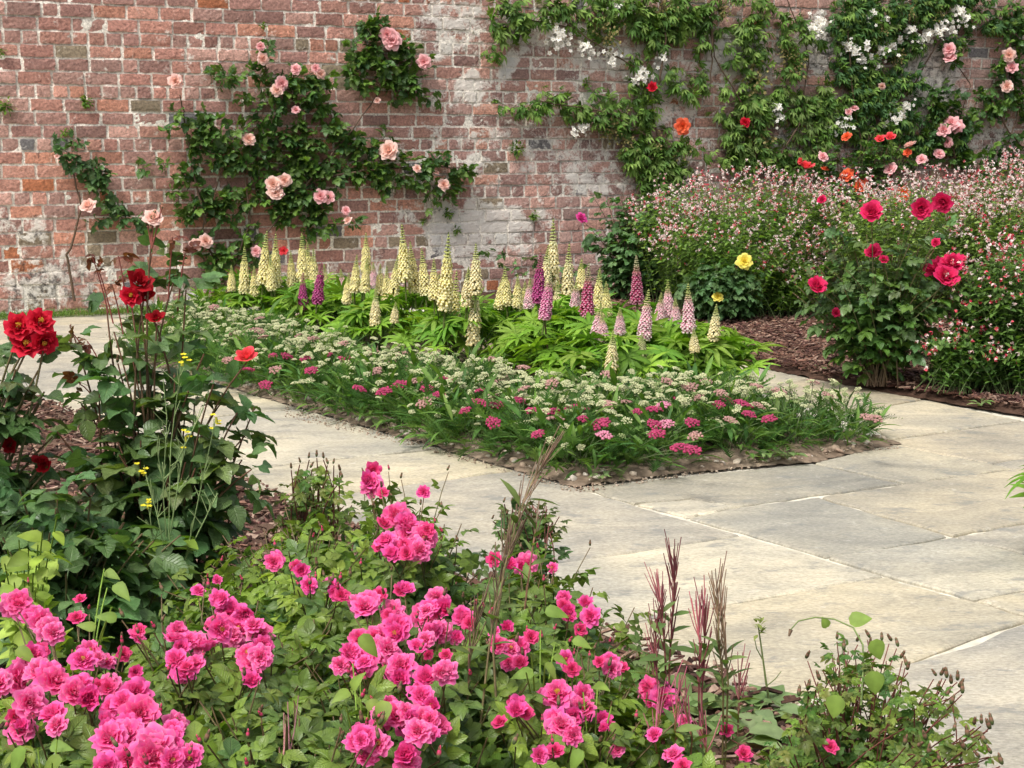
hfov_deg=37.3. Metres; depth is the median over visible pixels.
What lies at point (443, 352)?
yarrow plant
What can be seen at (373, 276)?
lupin plant
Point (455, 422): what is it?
yarrow plant
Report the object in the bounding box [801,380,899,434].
yarrow plant
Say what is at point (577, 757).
bindweed
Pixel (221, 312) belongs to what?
yarrow plant
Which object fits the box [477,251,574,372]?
lupin plant
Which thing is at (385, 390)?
yarrow plant
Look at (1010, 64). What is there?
climbing rose
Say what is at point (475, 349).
yarrow plant
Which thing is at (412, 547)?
floribunda rose
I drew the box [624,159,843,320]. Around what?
salvia bush
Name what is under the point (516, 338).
lupin plant
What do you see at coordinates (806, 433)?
yarrow plant
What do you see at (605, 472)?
weed
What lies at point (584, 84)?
wall fern
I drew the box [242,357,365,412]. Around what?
yarrow plant
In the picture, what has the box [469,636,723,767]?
floribunda rose
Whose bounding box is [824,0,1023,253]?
white rambler
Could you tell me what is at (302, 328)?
yarrow plant
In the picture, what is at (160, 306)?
yarrow plant
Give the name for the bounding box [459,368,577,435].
yarrow plant
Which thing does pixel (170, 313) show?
yarrow plant
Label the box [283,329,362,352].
yarrow plant
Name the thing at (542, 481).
fallen crumbs
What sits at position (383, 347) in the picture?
yarrow plant
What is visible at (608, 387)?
yarrow plant
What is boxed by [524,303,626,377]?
lupin plant
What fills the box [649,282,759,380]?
lupin plant
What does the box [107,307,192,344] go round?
yarrow plant
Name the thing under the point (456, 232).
wall fern
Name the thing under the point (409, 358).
yarrow plant
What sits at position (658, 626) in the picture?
willowherb
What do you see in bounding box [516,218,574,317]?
lupin plant
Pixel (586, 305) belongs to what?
lupin plant
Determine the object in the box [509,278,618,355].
lupin plant
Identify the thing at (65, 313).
grass
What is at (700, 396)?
yarrow plant
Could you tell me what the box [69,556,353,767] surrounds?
floribunda rose
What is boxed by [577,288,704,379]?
lupin plant
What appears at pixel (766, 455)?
weed
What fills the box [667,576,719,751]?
willowherb
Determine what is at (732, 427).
yarrow plant
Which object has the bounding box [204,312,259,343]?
yarrow plant
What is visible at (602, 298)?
lupin plant
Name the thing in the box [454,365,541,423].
yarrow plant
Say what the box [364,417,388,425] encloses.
weed
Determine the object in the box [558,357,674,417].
yarrow plant
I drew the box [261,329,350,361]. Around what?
yarrow plant
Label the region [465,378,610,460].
yarrow plant
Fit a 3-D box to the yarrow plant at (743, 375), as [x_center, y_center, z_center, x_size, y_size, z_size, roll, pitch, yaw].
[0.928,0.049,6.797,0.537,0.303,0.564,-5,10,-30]
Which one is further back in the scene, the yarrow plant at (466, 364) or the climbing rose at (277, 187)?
the climbing rose at (277, 187)
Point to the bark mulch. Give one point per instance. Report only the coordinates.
(788, 328)
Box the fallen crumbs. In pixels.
[284,404,897,492]
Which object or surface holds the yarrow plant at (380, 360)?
on the flower bed soil at (709, 465)
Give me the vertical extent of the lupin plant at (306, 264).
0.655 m
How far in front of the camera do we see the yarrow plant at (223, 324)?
8.55 m
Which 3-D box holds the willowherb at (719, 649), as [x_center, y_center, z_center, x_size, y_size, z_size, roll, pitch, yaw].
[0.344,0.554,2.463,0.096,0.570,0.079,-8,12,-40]
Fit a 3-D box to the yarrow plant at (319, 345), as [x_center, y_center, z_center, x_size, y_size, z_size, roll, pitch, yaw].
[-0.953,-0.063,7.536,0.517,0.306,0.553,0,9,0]
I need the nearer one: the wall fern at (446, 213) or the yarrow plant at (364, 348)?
the yarrow plant at (364, 348)
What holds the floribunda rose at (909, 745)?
on the foreground bed soil at (682, 669)
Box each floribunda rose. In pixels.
[0,578,302,767]
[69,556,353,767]
[129,498,422,686]
[181,680,461,767]
[274,565,549,767]
[329,461,487,621]
[440,540,660,720]
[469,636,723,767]
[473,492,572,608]
[719,629,1003,767]
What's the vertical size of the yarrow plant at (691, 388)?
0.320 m
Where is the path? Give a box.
[0,307,1023,767]
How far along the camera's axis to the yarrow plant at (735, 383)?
6.46 m
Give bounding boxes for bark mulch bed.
[407,277,1023,415]
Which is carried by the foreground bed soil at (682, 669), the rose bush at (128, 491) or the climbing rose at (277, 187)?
the rose bush at (128, 491)
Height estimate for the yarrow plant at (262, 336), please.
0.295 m
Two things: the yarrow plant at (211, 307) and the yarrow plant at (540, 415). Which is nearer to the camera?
the yarrow plant at (540, 415)
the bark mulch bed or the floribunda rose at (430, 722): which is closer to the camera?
the floribunda rose at (430, 722)
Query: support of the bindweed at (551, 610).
on the floribunda rose at (562, 719)
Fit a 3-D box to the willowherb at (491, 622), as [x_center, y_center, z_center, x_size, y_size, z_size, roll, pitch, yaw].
[-0.010,0.466,2.216,0.173,0.823,0.111,0,9,0]
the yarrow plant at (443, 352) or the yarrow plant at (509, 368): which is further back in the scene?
the yarrow plant at (443, 352)
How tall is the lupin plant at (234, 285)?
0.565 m
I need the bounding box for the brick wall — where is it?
[0,0,1023,317]
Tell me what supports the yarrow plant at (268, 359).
on the flower bed soil at (709, 465)
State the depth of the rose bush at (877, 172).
13.18 m
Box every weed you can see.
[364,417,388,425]
[406,376,434,411]
[588,473,610,478]
[592,468,622,473]
[627,658,697,695]
[665,721,787,766]
[679,692,744,733]
[707,692,800,729]
[745,616,803,706]
[747,450,788,458]
[775,449,807,458]
[967,400,993,405]
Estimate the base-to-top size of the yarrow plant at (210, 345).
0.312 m
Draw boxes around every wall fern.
[0,96,16,116]
[60,128,67,136]
[80,95,93,108]
[442,207,454,220]
[453,225,462,235]
[510,140,524,159]
[529,210,539,220]
[582,77,593,87]
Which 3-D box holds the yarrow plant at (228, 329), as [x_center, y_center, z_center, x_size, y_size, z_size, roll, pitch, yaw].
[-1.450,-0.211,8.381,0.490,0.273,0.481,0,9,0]
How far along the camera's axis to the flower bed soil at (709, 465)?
6.08 m
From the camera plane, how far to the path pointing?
5.86 m
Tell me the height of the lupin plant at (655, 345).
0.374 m
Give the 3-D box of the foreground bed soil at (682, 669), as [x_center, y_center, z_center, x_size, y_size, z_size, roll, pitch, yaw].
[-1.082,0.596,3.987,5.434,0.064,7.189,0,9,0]
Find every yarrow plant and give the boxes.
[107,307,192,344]
[114,316,195,355]
[121,301,204,337]
[122,298,188,326]
[130,318,238,370]
[134,322,206,364]
[145,303,203,330]
[151,294,214,318]
[157,311,233,353]
[161,329,242,369]
[166,324,269,380]
[167,301,224,321]
[168,300,222,320]
[177,304,231,328]
[183,290,249,316]
[187,316,259,352]
[189,302,249,331]
[192,325,271,372]
[202,303,261,320]
[202,332,301,395]
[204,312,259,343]
[209,329,291,378]
[211,306,260,333]
[215,320,288,346]
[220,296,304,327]
[220,312,282,339]
[221,347,329,396]
[231,314,298,339]
[234,337,319,388]
[238,309,318,330]
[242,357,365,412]
[244,318,312,347]
[250,326,351,374]
[251,322,308,351]
[258,364,393,420]
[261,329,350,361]
[267,332,377,382]
[270,342,344,394]
[271,346,385,409]
[279,320,333,342]
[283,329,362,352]
[286,325,379,360]
[319,349,436,420]
[320,347,397,402]
[321,337,409,385]
[325,350,429,406]
[352,366,439,430]
[353,337,418,369]
[362,342,440,377]
[368,342,457,391]
[371,369,483,437]
[373,355,484,400]
[383,374,492,448]
[387,361,501,425]
[401,373,530,460]
[402,343,473,383]
[405,353,494,392]
[427,337,505,383]
[433,351,540,394]
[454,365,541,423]
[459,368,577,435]
[461,379,554,435]
[464,383,567,460]
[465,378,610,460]
[490,362,562,396]
[500,365,580,396]
[503,388,651,471]
[506,375,608,428]
[516,409,647,482]
[520,365,631,413]
[524,377,616,446]
[540,381,658,435]
[541,360,646,394]
[550,374,642,425]
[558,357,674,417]
[577,409,703,478]
[593,365,667,410]
[602,400,737,475]
[608,377,701,439]
[615,381,727,455]
[617,369,709,432]
[630,364,726,401]
[641,365,737,412]
[644,379,757,445]
[657,363,774,399]
[658,356,753,398]
[684,394,798,461]
[689,373,804,435]
[691,379,804,452]
[743,382,816,421]
[749,384,870,452]
[769,378,855,436]
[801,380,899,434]
[804,392,891,449]
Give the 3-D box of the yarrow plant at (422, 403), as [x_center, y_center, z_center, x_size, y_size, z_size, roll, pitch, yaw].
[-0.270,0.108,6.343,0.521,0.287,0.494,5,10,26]
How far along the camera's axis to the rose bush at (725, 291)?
10.23 m
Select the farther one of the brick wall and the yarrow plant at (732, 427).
the brick wall
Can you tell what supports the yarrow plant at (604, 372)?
on the flower bed soil at (709, 465)
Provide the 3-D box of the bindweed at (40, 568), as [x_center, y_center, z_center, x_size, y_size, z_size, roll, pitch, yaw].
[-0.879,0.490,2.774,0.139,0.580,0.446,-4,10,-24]
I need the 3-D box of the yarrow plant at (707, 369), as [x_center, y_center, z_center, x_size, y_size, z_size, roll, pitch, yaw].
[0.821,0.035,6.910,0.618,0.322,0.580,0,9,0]
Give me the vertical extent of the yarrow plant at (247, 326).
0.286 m
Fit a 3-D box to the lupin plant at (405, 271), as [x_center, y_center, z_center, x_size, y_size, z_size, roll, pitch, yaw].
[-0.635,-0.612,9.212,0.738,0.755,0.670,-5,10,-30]
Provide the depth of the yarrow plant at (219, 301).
9.53 m
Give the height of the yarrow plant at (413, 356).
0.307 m
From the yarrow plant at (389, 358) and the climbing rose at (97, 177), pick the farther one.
the climbing rose at (97, 177)
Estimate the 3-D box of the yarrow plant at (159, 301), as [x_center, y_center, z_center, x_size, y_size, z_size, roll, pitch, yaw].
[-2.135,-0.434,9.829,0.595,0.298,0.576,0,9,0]
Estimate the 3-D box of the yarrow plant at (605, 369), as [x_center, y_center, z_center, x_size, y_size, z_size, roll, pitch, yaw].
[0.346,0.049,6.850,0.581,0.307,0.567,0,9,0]
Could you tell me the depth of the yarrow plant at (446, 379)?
6.68 m
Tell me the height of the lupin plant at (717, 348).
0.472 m
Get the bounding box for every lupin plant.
[186,245,279,310]
[225,231,300,318]
[259,261,340,333]
[265,232,336,325]
[294,262,376,328]
[297,233,404,340]
[318,288,425,352]
[349,225,458,343]
[381,232,492,361]
[411,243,531,366]
[460,266,535,355]
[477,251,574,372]
[495,271,596,378]
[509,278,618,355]
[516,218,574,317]
[519,264,617,374]
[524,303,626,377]
[534,329,693,384]
[565,258,635,319]
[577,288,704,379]
[588,324,712,377]
[594,254,676,331]
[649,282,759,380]
[649,303,783,380]
[654,280,743,374]
[1004,465,1023,507]
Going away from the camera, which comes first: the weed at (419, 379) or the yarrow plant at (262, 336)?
the weed at (419, 379)
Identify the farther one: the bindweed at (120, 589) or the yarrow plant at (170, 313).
the yarrow plant at (170, 313)
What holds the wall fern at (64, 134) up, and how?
attached to the brick wall
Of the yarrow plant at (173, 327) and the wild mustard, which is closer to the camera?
the wild mustard
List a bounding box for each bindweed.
[0,516,71,666]
[0,568,129,675]
[11,739,73,767]
[331,633,391,766]
[510,604,591,706]
[570,681,622,767]
[788,611,884,717]
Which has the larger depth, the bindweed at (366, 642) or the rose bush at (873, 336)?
the rose bush at (873, 336)
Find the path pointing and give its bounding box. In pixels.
[224,307,1023,705]
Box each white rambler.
[469,0,726,286]
[671,0,870,187]
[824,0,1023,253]
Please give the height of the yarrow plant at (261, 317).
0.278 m
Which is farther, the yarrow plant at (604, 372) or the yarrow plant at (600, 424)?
the yarrow plant at (604, 372)
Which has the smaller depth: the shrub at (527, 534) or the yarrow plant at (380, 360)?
the shrub at (527, 534)
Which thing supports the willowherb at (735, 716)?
on the foreground bed soil at (682, 669)
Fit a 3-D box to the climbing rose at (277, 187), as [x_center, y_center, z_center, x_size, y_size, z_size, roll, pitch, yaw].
[-1.512,-1.794,11.628,2.736,2.218,0.332,-4,10,-25]
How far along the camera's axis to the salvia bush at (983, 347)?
7.35 m
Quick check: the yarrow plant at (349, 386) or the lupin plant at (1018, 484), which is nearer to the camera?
the lupin plant at (1018, 484)
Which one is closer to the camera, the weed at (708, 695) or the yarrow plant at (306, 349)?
the weed at (708, 695)
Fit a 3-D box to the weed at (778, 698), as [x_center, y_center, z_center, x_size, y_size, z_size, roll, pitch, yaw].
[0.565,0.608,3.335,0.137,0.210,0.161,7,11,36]
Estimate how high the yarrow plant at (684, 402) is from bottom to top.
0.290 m
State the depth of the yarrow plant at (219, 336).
8.30 m
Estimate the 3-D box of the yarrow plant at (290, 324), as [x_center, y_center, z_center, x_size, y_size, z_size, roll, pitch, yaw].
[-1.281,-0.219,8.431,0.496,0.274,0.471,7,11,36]
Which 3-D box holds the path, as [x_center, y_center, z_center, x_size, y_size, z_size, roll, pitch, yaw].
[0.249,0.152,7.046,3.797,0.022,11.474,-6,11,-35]
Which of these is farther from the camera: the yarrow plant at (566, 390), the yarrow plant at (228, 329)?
the yarrow plant at (228, 329)
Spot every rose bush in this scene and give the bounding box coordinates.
[0,307,87,556]
[0,457,198,678]
[25,203,281,645]
[478,189,683,299]
[673,253,765,322]
[793,192,968,387]
[794,132,926,257]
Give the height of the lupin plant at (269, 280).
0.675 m
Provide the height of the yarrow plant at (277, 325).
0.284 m
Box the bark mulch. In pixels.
[608,288,1023,409]
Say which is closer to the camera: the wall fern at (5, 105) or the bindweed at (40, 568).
the bindweed at (40, 568)
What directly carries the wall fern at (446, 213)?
attached to the brick wall
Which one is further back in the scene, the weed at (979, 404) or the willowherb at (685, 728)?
the weed at (979, 404)
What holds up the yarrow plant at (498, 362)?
on the flower bed soil at (709, 465)
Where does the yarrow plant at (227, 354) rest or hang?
on the flower bed soil at (709, 465)
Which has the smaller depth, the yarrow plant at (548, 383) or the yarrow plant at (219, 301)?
the yarrow plant at (548, 383)
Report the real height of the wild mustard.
0.553 m
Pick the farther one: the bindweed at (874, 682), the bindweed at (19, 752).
the bindweed at (874, 682)
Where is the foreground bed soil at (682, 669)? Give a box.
[0,399,916,767]
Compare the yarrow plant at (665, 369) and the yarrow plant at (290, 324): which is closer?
the yarrow plant at (665, 369)
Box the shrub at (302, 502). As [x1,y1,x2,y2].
[266,450,360,572]
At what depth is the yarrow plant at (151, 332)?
8.74 m
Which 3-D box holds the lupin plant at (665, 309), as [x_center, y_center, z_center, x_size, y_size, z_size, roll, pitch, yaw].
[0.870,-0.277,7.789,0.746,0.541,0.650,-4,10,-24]
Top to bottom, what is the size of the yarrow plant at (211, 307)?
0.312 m
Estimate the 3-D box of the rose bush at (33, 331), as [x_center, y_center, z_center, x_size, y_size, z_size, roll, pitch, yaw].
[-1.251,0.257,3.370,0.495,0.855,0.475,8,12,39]
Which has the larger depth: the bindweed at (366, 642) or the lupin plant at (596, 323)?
the lupin plant at (596, 323)
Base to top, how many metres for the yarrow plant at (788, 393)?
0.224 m
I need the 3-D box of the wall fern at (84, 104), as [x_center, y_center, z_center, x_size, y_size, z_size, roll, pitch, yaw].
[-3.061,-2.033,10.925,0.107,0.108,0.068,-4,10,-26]
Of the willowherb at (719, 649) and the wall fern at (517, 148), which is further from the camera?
the wall fern at (517, 148)
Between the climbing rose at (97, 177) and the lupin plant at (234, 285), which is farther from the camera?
the climbing rose at (97, 177)
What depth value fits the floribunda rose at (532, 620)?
2.71 m
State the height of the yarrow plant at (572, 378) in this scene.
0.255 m
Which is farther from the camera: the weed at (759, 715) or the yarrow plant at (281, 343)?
the yarrow plant at (281, 343)
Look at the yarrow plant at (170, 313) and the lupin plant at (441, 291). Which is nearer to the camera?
the lupin plant at (441, 291)
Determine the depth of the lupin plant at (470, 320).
8.13 m
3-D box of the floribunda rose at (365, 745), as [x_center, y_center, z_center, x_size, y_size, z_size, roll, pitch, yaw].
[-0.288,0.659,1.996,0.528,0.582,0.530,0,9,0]
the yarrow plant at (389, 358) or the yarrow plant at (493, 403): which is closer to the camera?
the yarrow plant at (493, 403)
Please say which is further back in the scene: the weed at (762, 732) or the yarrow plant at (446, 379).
the yarrow plant at (446, 379)
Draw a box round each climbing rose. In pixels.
[51,128,149,301]
[136,5,478,292]
[901,0,1023,194]
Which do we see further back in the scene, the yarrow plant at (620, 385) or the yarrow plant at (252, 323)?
the yarrow plant at (252, 323)
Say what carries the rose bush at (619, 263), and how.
on the bark mulch bed
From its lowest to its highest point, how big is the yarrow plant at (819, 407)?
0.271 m
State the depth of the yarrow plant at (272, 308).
9.18 m
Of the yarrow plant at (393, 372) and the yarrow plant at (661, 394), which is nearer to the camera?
the yarrow plant at (661, 394)
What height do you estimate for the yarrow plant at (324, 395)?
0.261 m
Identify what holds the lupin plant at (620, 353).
on the flower bed soil at (709, 465)
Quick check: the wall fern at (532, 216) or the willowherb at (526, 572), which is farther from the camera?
the wall fern at (532, 216)
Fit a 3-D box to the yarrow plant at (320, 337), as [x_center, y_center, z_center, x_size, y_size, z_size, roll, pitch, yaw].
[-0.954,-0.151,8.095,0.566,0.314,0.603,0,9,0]
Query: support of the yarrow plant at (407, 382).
on the flower bed soil at (709, 465)
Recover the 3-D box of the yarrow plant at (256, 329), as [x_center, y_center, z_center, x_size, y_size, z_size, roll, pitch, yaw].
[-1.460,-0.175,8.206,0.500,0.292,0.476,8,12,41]
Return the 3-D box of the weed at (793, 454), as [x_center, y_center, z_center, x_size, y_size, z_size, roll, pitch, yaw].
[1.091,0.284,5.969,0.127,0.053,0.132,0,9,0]
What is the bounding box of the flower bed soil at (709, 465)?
[144,313,900,486]
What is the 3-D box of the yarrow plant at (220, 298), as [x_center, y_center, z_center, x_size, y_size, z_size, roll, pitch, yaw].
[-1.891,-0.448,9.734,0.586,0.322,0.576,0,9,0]
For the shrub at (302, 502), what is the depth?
3.64 m
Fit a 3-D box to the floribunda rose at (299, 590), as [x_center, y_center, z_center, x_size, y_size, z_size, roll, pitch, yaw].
[-0.409,0.502,2.928,0.620,0.532,0.807,3,10,20]
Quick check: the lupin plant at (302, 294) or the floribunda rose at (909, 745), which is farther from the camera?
the lupin plant at (302, 294)
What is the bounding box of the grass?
[0,300,230,319]
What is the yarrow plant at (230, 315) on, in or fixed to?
on the flower bed soil at (709, 465)
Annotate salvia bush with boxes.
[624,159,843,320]
[798,145,1023,315]
[914,227,1023,395]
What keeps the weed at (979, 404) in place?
on the bark mulch bed
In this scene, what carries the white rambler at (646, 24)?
attached to the brick wall
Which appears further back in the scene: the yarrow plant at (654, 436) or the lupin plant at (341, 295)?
the lupin plant at (341, 295)
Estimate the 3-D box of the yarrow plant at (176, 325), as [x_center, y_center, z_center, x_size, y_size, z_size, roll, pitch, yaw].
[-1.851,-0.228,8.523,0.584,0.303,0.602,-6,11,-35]
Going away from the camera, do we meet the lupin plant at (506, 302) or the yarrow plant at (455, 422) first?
the yarrow plant at (455, 422)
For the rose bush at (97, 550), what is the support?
on the foreground bed soil at (682, 669)
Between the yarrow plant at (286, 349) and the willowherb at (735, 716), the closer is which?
the willowherb at (735, 716)
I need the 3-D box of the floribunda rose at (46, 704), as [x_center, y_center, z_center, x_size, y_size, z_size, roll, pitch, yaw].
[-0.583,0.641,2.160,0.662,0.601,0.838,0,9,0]
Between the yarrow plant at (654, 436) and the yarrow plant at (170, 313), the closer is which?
the yarrow plant at (654, 436)
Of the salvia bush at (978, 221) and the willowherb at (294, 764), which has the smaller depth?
the willowherb at (294, 764)
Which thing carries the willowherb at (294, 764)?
on the foreground bed soil at (682, 669)
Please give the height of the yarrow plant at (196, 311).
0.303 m
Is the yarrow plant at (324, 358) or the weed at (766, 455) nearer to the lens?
the weed at (766, 455)
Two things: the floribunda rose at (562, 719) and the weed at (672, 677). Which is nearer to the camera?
the floribunda rose at (562, 719)
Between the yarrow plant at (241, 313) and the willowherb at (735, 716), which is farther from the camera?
the yarrow plant at (241, 313)
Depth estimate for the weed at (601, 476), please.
5.61 m
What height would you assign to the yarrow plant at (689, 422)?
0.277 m
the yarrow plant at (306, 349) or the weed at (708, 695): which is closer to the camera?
the weed at (708, 695)
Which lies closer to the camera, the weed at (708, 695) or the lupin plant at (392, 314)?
the weed at (708, 695)
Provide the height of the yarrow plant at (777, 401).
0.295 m
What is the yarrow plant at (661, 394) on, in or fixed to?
on the flower bed soil at (709, 465)
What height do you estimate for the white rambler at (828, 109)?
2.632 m
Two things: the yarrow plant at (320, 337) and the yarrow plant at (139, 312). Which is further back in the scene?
the yarrow plant at (139, 312)
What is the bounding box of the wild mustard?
[134,353,221,601]
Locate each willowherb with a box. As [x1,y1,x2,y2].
[257,695,316,767]
[450,426,564,747]
[511,498,548,608]
[630,529,691,753]
[633,660,732,767]
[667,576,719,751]
[697,551,751,767]
[724,645,759,765]
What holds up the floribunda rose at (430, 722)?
on the foreground bed soil at (682, 669)
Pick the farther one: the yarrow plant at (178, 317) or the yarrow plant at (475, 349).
the yarrow plant at (178, 317)
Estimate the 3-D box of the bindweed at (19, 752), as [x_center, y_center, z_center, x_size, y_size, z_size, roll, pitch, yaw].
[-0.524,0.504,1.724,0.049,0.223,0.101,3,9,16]
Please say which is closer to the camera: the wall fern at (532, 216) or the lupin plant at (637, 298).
the lupin plant at (637, 298)
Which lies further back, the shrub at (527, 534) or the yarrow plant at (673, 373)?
the yarrow plant at (673, 373)
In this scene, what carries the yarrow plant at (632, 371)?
on the flower bed soil at (709, 465)
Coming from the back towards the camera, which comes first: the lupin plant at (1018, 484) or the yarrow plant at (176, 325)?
the yarrow plant at (176, 325)
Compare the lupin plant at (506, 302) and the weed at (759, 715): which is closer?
the weed at (759, 715)
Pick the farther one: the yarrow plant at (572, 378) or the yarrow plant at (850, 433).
the yarrow plant at (572, 378)
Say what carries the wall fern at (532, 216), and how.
attached to the brick wall
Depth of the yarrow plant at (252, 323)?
9.01 m

